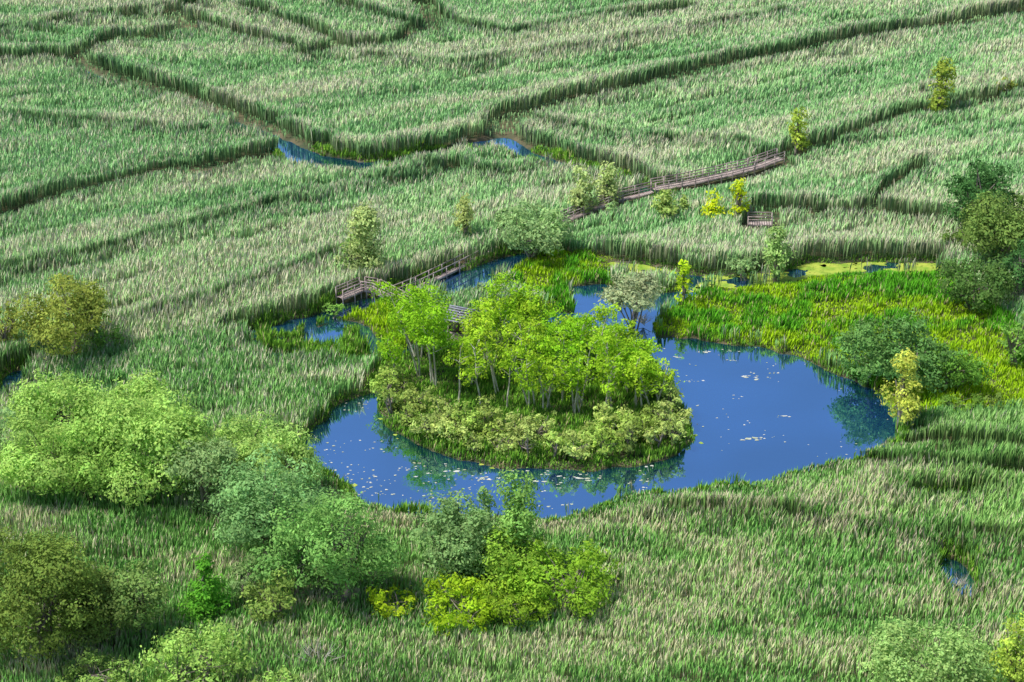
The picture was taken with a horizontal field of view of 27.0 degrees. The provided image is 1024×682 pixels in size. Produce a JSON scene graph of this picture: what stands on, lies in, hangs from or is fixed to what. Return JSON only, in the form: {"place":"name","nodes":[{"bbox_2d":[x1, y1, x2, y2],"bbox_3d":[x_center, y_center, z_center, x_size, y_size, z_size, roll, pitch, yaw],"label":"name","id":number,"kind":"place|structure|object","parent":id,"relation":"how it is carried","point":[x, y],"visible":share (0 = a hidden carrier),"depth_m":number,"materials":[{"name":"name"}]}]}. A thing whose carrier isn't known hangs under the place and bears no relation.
{"place":"outdoors","nodes":[
{"label":"outdoors","id":0,"kind":"place"},
{"bbox_2d":[0,74,997,596],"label":"pond water","id":1,"kind":"structure","parent":0,"point":[828,418],"depth_m":210.41,"materials":[{"name":"blue liquid"}]},
{"bbox_2d":[314,348,887,508],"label":"floating leaves","id":2,"kind":"object","parent":1,"relation":"on","point":[481,478],"visible":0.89,"depth_m":202.66,"materials":[{"name":"green plant"}]},
{"bbox_2d":[594,271,668,330],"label":"spreading willow","id":3,"kind":"object","parent":1,"relation":"in","point":[632,291],"visible":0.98,"depth_m":226.94,"materials":[{"name":"green plant"}]},
{"bbox_2d":[352,262,940,486],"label":"algae mat","id":4,"kind":"object","parent":1,"relation":"on","point":[818,269],"visible":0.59,"depth_m":244.88,"materials":[{"name":"yellow plant"}]},
{"bbox_2d":[725,254,759,280],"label":"willow shrub","id":5,"kind":"object","parent":1,"relation":"in","point":[741,266],"visible":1,"depth_m":240.82,"materials":[{"name":"green plant"}]},
{"bbox_2d":[761,223,797,282],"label":"young willow","id":6,"kind":"object","parent":1,"relation":"in","point":[774,253],"visible":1,"depth_m":239.81,"materials":[{"name":"green plant"}]},
{"bbox_2d":[0,140,1023,613],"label":"sedge meadow","id":7,"kind":"structure","parent":0,"point":[796,318],"depth_m":227.61,"materials":[{"name":"green plant"}]},
{"bbox_2d":[376,332,410,378],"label":"birch tree","id":8,"kind":"object","parent":7,"relation":"on","point":[386,349],"visible":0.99,"depth_m":215.88,"materials":[{"name":"green plant"}]},
{"bbox_2d":[398,384,437,413],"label":"island shrub","id":9,"kind":"object","parent":7,"relation":"on","point":[409,393],"visible":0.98,"depth_m":212.61,"materials":[{"name":"green plant"}]},
{"bbox_2d":[397,283,463,385],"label":"birch tree","id":10,"kind":"object","parent":7,"relation":"on","point":[436,317],"visible":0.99,"depth_m":213.16,"materials":[{"name":"green plant"}]},
{"bbox_2d":[442,335,478,398],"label":"birch tree","id":11,"kind":"object","parent":7,"relation":"on","point":[462,358],"visible":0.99,"depth_m":212.34,"materials":[{"name":"green plant"}]},
{"bbox_2d":[444,305,478,341],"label":"bird hide","id":12,"kind":"object","parent":7,"relation":"on","point":[461,313],"visible":0.51,"depth_m":225.33},
{"bbox_2d":[451,401,480,432],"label":"island shrub","id":13,"kind":"object","parent":7,"relation":"on","point":[472,420],"visible":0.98,"depth_m":207.61,"materials":[{"name":"green plant"}]},
{"bbox_2d":[444,307,494,385],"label":"birch tree","id":14,"kind":"object","parent":7,"relation":"on","point":[480,334],"visible":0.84,"depth_m":214.76,"materials":[{"name":"green plant"}]},
{"bbox_2d":[461,311,505,396],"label":"birch tree","id":15,"kind":"object","parent":7,"relation":"on","point":[483,321],"visible":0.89,"depth_m":214.53,"materials":[{"name":"green plant"}]},
{"bbox_2d":[476,394,503,425],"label":"island shrub","id":16,"kind":"object","parent":7,"relation":"on","point":[485,411],"visible":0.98,"depth_m":208.59,"materials":[{"name":"green plant"}]},
{"bbox_2d":[465,297,524,365],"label":"birch tree","id":17,"kind":"object","parent":7,"relation":"on","point":[484,306],"visible":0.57,"depth_m":218.48,"materials":[{"name":"green plant"}]},
{"bbox_2d":[485,428,519,457],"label":"island shrub","id":18,"kind":"object","parent":7,"relation":"on","point":[503,446],"visible":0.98,"depth_m":204.41,"materials":[{"name":"green plant"}]},
{"bbox_2d":[497,337,545,405],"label":"birch tree","id":19,"kind":"object","parent":7,"relation":"on","point":[508,363],"visible":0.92,"depth_m":209.93,"materials":[{"name":"green plant"}]},
{"bbox_2d":[499,314,549,383],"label":"birch tree","id":20,"kind":"object","parent":7,"relation":"on","point":[532,323],"visible":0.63,"depth_m":215.81,"materials":[{"name":"green plant"}]},
{"bbox_2d":[511,285,552,359],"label":"birch tree","id":21,"kind":"object","parent":7,"relation":"on","point":[533,311],"visible":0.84,"depth_m":220.06,"materials":[{"name":"green plant"}]},
{"bbox_2d":[521,350,567,414],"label":"birch tree","id":22,"kind":"object","parent":7,"relation":"on","point":[549,375],"visible":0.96,"depth_m":210.17,"materials":[{"name":"green plant"}]},
{"bbox_2d":[516,324,572,392],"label":"birch tree","id":23,"kind":"object","parent":7,"relation":"on","point":[541,346],"visible":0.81,"depth_m":212.09,"materials":[{"name":"green plant"}]},
{"bbox_2d":[537,299,594,361],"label":"birch tree","id":24,"kind":"object","parent":7,"relation":"on","point":[553,325],"visible":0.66,"depth_m":218.17,"materials":[{"name":"green plant"}]},
{"bbox_2d":[558,352,589,414],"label":"birch tree","id":25,"kind":"object","parent":7,"relation":"on","point":[577,379],"visible":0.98,"depth_m":209.68,"materials":[{"name":"green plant"}]},
{"bbox_2d":[557,429,592,460],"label":"island shrub","id":26,"kind":"object","parent":7,"relation":"on","point":[575,450],"visible":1,"depth_m":202.96,"materials":[{"name":"green plant"}]},
{"bbox_2d":[554,313,598,365],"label":"birch tree","id":27,"kind":"object","parent":7,"relation":"on","point":[583,321],"visible":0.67,"depth_m":216.65,"materials":[{"name":"green plant"}]},
{"bbox_2d":[549,334,608,407],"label":"birch tree","id":28,"kind":"object","parent":7,"relation":"on","point":[583,353],"visible":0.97,"depth_m":209.98,"materials":[{"name":"green plant"}]},
{"bbox_2d":[587,427,626,457],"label":"island shrub","id":29,"kind":"object","parent":7,"relation":"on","point":[604,450],"visible":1,"depth_m":203.29,"materials":[{"name":"green plant"}]},
{"bbox_2d":[591,300,623,359],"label":"birch tree","id":30,"kind":"object","parent":7,"relation":"on","point":[606,311],"visible":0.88,"depth_m":220.09,"materials":[{"name":"green plant"}]},
{"bbox_2d":[588,346,631,405],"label":"birch tree","id":31,"kind":"object","parent":7,"relation":"on","point":[608,370],"visible":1,"depth_m":209.72,"materials":[{"name":"green plant"}]},
{"bbox_2d":[595,316,639,390],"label":"birch tree","id":32,"kind":"object","parent":7,"relation":"on","point":[613,327],"visible":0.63,"depth_m":213.57,"materials":[{"name":"green plant"}]},
{"bbox_2d":[615,418,640,456],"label":"island shrub","id":33,"kind":"object","parent":7,"relation":"on","point":[629,435],"visible":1,"depth_m":203.57,"materials":[{"name":"green plant"}]},
{"bbox_2d":[619,351,660,407],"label":"birch tree","id":34,"kind":"object","parent":7,"relation":"on","point":[640,367],"visible":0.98,"depth_m":210.09,"materials":[{"name":"green plant"}]},
{"bbox_2d":[636,420,673,450],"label":"island shrub","id":35,"kind":"object","parent":7,"relation":"on","point":[649,437],"visible":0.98,"depth_m":204.74,"materials":[{"name":"green plant"}]},
{"bbox_2d":[629,358,684,408],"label":"birch tree","id":36,"kind":"object","parent":7,"relation":"on","point":[669,376],"visible":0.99,"depth_m":210.59,"materials":[{"name":"green plant"}]},
{"bbox_2d":[938,393,984,412],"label":"shrub","id":37,"kind":"object","parent":7,"relation":"on","point":[945,399],"visible":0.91,"depth_m":211.84,"materials":[{"name":"green plant"}]},
{"bbox_2d":[0,0,1023,681],"bbox_3d":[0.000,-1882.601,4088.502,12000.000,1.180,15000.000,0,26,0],"label":"ground","id":38,"kind":"structure","parent":0,"point":[470,138],"depth_m":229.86,"materials":[{"name":"green plant"}]},
{"bbox_2d":[0,298,21,345],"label":"willow shrub","id":39,"kind":"object","parent":38,"relation":"on","point":[12,328],"visible":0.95,"depth_m":222.92,"materials":[{"name":"green plant"}]},
{"bbox_2d":[0,401,31,485],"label":"willow tree","id":40,"kind":"object","parent":38,"relation":"on","point":[5,412],"visible":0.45,"depth_m":197.69,"materials":[{"name":"green plant"}]},
{"bbox_2d":[0,406,102,496],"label":"willow tree","id":41,"kind":"object","parent":38,"relation":"on","point":[41,457],"visible":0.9,"depth_m":193.56,"materials":[{"name":"green plant"}]},
{"bbox_2d":[0,519,113,664],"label":"willow shrub","id":42,"kind":"object","parent":38,"relation":"on","point":[47,586],"visible":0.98,"depth_m":169.38,"materials":[{"name":"green plant"}]},
{"bbox_2d":[0,368,113,462],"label":"willow tree","id":43,"kind":"object","parent":38,"relation":"on","point":[82,394],"visible":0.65,"depth_m":201.77,"materials":[{"name":"green plant"}]},
{"bbox_2d":[12,271,114,358],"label":"willow shrub","id":44,"kind":"object","parent":38,"relation":"on","point":[85,302],"visible":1,"depth_m":219.16,"materials":[{"name":"green plant"}]},
{"bbox_2d":[54,647,135,681],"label":"willow shrub","id":45,"kind":"object","parent":38,"relation":"on","point":[110,676],"visible":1,"depth_m":169.40,"materials":[{"name":"green plant"}]},
{"bbox_2d":[57,416,140,497],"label":"willow tree","id":46,"kind":"object","parent":38,"relation":"on","point":[93,471],"visible":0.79,"depth_m":193.75,"materials":[{"name":"green plant"}]},
{"bbox_2d":[47,560,151,653],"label":"willow shrub","id":47,"kind":"object","parent":38,"relation":"on","point":[117,615],"visible":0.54,"depth_m":172.68,"materials":[{"name":"green plant"}]},
{"bbox_2d":[81,324,129,350],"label":"willow shrub","id":48,"kind":"object","parent":38,"relation":"on","point":[97,342],"visible":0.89,"depth_m":223.45,"materials":[{"name":"green plant"}]},
{"bbox_2d":[70,367,190,430],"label":"willow tree","id":49,"kind":"object","parent":38,"relation":"on","point":[143,387],"visible":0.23,"depth_m":206.39,"materials":[{"name":"green plant"}]},
{"bbox_2d":[103,557,172,641],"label":"willow shrub","id":50,"kind":"object","parent":38,"relation":"on","point":[153,597],"visible":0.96,"depth_m":173.41,"materials":[{"name":"green plant"}]},
{"bbox_2d":[86,383,220,507],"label":"willow tree","id":51,"kind":"object","parent":38,"relation":"on","point":[150,433],"visible":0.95,"depth_m":192.15,"materials":[{"name":"green plant"}]},
{"bbox_2d":[123,616,261,681],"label":"willow shrub","id":52,"kind":"object","parent":38,"relation":"on","point":[218,639],"visible":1,"depth_m":168.52,"materials":[{"name":"green plant"}]},
{"bbox_2d":[153,436,247,515],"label":"willow tree","id":53,"kind":"object","parent":38,"relation":"on","point":[212,459],"visible":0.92,"depth_m":190.65,"materials":[{"name":"green plant"}]},
{"bbox_2d":[176,550,237,630],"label":"conical alder","id":54,"kind":"object","parent":38,"relation":"on","point":[200,604],"visible":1,"depth_m":177.38,"materials":[{"name":"green plant"}]},
{"bbox_2d":[223,550,271,609],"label":"willow shrub","id":55,"kind":"object","parent":38,"relation":"on","point":[237,584],"visible":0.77,"depth_m":179.68,"materials":[{"name":"green plant"}]},
{"bbox_2d":[206,408,295,473],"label":"willow tree","id":56,"kind":"object","parent":38,"relation":"on","point":[251,439],"visible":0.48,"depth_m":199.06,"materials":[{"name":"green plant"}]},
{"bbox_2d":[239,567,295,626],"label":"willow shrub","id":57,"kind":"object","parent":38,"relation":"on","point":[264,601],"visible":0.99,"depth_m":176.59,"materials":[{"name":"green plant"}]},
{"bbox_2d":[203,438,336,557],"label":"willow tree","id":58,"kind":"object","parent":38,"relation":"on","point":[263,497],"visible":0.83,"depth_m":184.26,"materials":[{"name":"green plant"}]},
{"bbox_2d":[242,517,331,598],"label":"willow tree","id":59,"kind":"object","parent":38,"relation":"on","point":[272,563],"visible":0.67,"depth_m":178.80,"materials":[{"name":"green plant"}]},
{"bbox_2d":[250,420,325,499],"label":"willow tree","id":60,"kind":"object","parent":38,"relation":"on","point":[288,442],"visible":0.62,"depth_m":194.29,"materials":[{"name":"green plant"}]},
{"bbox_2d":[266,487,410,610],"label":"willow tree","id":61,"kind":"object","parent":38,"relation":"on","point":[338,565],"visible":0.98,"depth_m":177.67,"materials":[{"name":"green plant"}]},
{"bbox_2d":[333,199,390,272],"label":"poplar tree","id":62,"kind":"object","parent":38,"relation":"on","point":[363,222],"visible":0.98,"depth_m":238.30,"materials":[{"name":"green plant"}]},
{"bbox_2d":[365,369,403,399],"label":"island shrub","id":63,"kind":"object","parent":38,"relation":"on","point":[380,387],"visible":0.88,"depth_m":213.97,"materials":[{"name":"green plant"}]},
{"bbox_2d":[365,582,418,622],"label":"willow shrub","id":64,"kind":"object","parent":38,"relation":"on","point":[377,599],"visible":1,"depth_m":178.15,"materials":[{"name":"green plant"}]},
{"bbox_2d":[335,276,460,318],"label":"wooden boardwalk","id":65,"kind":"structure","parent":38,"relation":"on","point":[351,293],"depth_m":236.37,"materials":[{"name":"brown wood"}]},
{"bbox_2d":[386,298,428,376],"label":"birch tree","id":66,"kind":"object","parent":38,"relation":"on","point":[399,315],"visible":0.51,"depth_m":216.52,"materials":[{"name":"green plant"}]},
{"bbox_2d":[368,278,453,358],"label":"birch tree","id":67,"kind":"object","parent":38,"relation":"on","point":[390,297],"visible":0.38,"depth_m":221.45,"materials":[{"name":"green plant"}]},
{"bbox_2d":[408,408,443,438],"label":"island shrub","id":68,"kind":"object","parent":38,"relation":"on","point":[427,421],"visible":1,"depth_m":206.34,"materials":[{"name":"green plant"}]},
{"bbox_2d":[389,237,497,292],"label":"wooden boardwalk","id":69,"kind":"structure","parent":38,"relation":"on","point":[448,273],"depth_m":242.47,"materials":[{"name":"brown wood"}]},
{"bbox_2d":[432,414,468,444],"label":"island shrub","id":70,"kind":"object","parent":38,"relation":"on","point":[452,429],"visible":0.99,"depth_m":205.50,"materials":[{"name":"green plant"}]},
{"bbox_2d":[405,488,504,580],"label":"willow tree","id":71,"kind":"object","parent":38,"relation":"on","point":[452,515],"visible":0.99,"depth_m":180.72,"materials":[{"name":"green plant"}]},
{"bbox_2d":[420,564,501,636],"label":"willow shrub","id":72,"kind":"object","parent":38,"relation":"on","point":[457,588],"visible":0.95,"depth_m":177.15,"materials":[{"name":"green plant"}]},
{"bbox_2d":[452,193,475,236],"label":"poplar tree","id":73,"kind":"object","parent":38,"relation":"on","point":[466,213],"visible":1,"depth_m":248.27,"materials":[{"name":"green plant"}]},
{"bbox_2d":[459,336,490,404],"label":"birch tree","id":74,"kind":"object","parent":38,"relation":"on","point":[477,357],"visible":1,"depth_m":211.66,"materials":[{"name":"green plant"}]},
{"bbox_2d":[467,485,498,575],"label":"willow tree","id":75,"kind":"object","parent":38,"relation":"on","point":[486,502],"visible":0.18,"depth_m":183.59,"materials":[{"name":"green plant"}]},
{"bbox_2d":[473,525,548,591],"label":"willow shrub","id":76,"kind":"object","parent":38,"relation":"on","point":[500,560],"visible":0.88,"depth_m":179.98,"materials":[{"name":"green plant"}]},
{"bbox_2d":[467,573,555,631],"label":"willow shrub","id":77,"kind":"object","parent":38,"relation":"on","point":[504,605],"visible":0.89,"depth_m":176.35,"materials":[{"name":"green plant"}]},
{"bbox_2d":[497,411,533,439],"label":"island shrub","id":78,"kind":"object","parent":38,"relation":"on","point":[518,429],"visible":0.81,"depth_m":205.98,"materials":[{"name":"green plant"}]},
{"bbox_2d":[483,271,551,359],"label":"birch tree","id":79,"kind":"object","parent":38,"relation":"on","point":[496,290],"visible":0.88,"depth_m":220.33,"materials":[{"name":"green plant"}]},
{"bbox_2d":[489,467,546,573],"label":"willow tree","id":80,"kind":"object","parent":38,"relation":"on","point":[513,516],"visible":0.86,"depth_m":181.24,"materials":[{"name":"green plant"}]},
{"bbox_2d":[509,421,542,459],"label":"island shrub","id":81,"kind":"object","parent":38,"relation":"on","point":[528,437],"visible":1,"depth_m":203.28,"materials":[{"name":"green plant"}]},
{"bbox_2d":[498,199,579,258],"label":"willow tree","id":82,"kind":"object","parent":38,"relation":"on","point":[523,221],"visible":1,"depth_m":244.35,"materials":[{"name":"green plant"}]},
{"bbox_2d":[524,410,557,443],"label":"island shrub","id":83,"kind":"object","parent":38,"relation":"on","point":[538,421],"visible":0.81,"depth_m":206.10,"materials":[{"name":"green plant"}]},
{"bbox_2d":[493,535,627,620],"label":"willow shrub","id":84,"kind":"object","parent":38,"relation":"on","point":[573,591],"visible":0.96,"depth_m":178.64,"materials":[{"name":"green plant"}]},
{"bbox_2d":[567,164,602,215],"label":"poplar tree","id":85,"kind":"object","parent":38,"relation":"on","point":[580,194],"visible":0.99,"depth_m":256.69,"materials":[{"name":"green plant"}]},
{"bbox_2d":[557,181,654,222],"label":"wooden boardwalk","id":86,"kind":"structure","parent":38,"relation":"on","point":[577,215],"depth_m":260.18,"materials":[{"name":"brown wood"}]},
{"bbox_2d":[593,160,623,204],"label":"poplar tree","id":87,"kind":"object","parent":38,"relation":"on","point":[606,185],"visible":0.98,"depth_m":259.20,"materials":[{"name":"green plant"}]},
{"bbox_2d":[592,411,638,442],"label":"island shrub","id":88,"kind":"object","parent":38,"relation":"on","point":[613,425],"visible":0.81,"depth_m":206.32,"materials":[{"name":"green plant"}]},
{"bbox_2d":[650,189,678,223],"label":"young willow","id":89,"kind":"object","parent":38,"relation":"on","point":[664,205],"visible":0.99,"depth_m":254.03,"materials":[{"name":"green plant"}]},
{"bbox_2d":[674,259,692,301],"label":"golden willow","id":90,"kind":"object","parent":38,"relation":"on","point":[683,279],"visible":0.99,"depth_m":233.56,"materials":[{"name":"green plant"}]},
{"bbox_2d":[650,148,785,191],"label":"wooden boardwalk","id":91,"kind":"structure","parent":38,"relation":"on","point":[743,170],"depth_m":267.41,"materials":[{"name":"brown wood"}]},
{"bbox_2d":[727,177,751,216],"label":"golden willow","id":92,"kind":"object","parent":38,"relation":"on","point":[739,194],"visible":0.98,"depth_m":254.03,"materials":[{"name":"yellow plant"}]},
{"bbox_2d":[787,106,811,155],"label":"poplar tree","id":93,"kind":"object","parent":38,"relation":"on","point":[797,134],"visible":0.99,"depth_m":274.58,"materials":[{"name":"green plant"}]},
{"bbox_2d":[828,313,904,384],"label":"willow shrub","id":94,"kind":"object","parent":38,"relation":"on","point":[861,338],"visible":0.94,"depth_m":216.62,"materials":[{"name":"green plant"}]},
{"bbox_2d":[874,348,926,424],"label":"young poplar","id":95,"kind":"object","parent":38,"relation":"on","point":[903,408],"visible":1,"depth_m":206.27,"materials":[{"name":"yellow plant"}]},
{"bbox_2d":[869,307,962,392],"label":"willow shrub","id":96,"kind":"object","parent":38,"relation":"on","point":[905,334],"visible":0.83,"depth_m":215.42,"materials":[{"name":"green plant"}]},
{"bbox_2d":[857,613,1002,681],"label":"willow shrub","id":97,"kind":"object","parent":38,"relation":"on","point":[886,654],"visible":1,"depth_m":165.69,"materials":[{"name":"green plant"}]},
{"bbox_2d":[927,57,958,112],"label":"poplar tree","id":98,"kind":"object","parent":38,"relation":"on","point":[942,92],"visible":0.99,"depth_m":286.50,"materials":[{"name":"green plant"}]},
{"bbox_2d":[919,343,1001,389],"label":"willow shrub","id":99,"kind":"object","parent":38,"relation":"on","point":[965,372],"visible":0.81,"depth_m":214.32,"materials":[{"name":"green plant"}]},
{"bbox_2d":[935,253,1021,312],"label":"shrub","id":100,"kind":"object","parent":38,"relation":"on","point":[962,277],"visible":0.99,"depth_m":231.63,"materials":[{"name":"green plant"}]},
{"bbox_2d":[940,159,1023,234],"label":"alder tree","id":101,"kind":"object","parent":38,"relation":"on","point":[987,183],"visible":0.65,"depth_m":247.07,"materials":[{"name":"green plant"}]},
{"bbox_2d":[957,188,1023,263],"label":"alder tree","id":102,"kind":"object","parent":38,"relation":"on","point":[1006,230],"visible":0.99,"depth_m":240.42,"materials":[{"name":"green plant"}]},
{"bbox_2d":[977,608,1023,681],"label":"golden willow","id":103,"kind":"object","parent":38,"relation":"on","point":[1012,666],"visible":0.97,"depth_m":165.80,"materials":[{"name":"plant"}]},
{"bbox_2d":[993,314,1023,368],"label":"shrub","id":104,"kind":"object","parent":38,"relation":"on","point":[1014,345],"visible":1,"depth_m":219.32,"materials":[{"name":"green plant"}]},
{"bbox_2d":[997,238,1023,301],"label":"alder tree","id":105,"kind":"object","parent":38,"relation":"on","point":[1018,272],"visible":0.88,"depth_m":232.66,"materials":[{"name":"green plant"}]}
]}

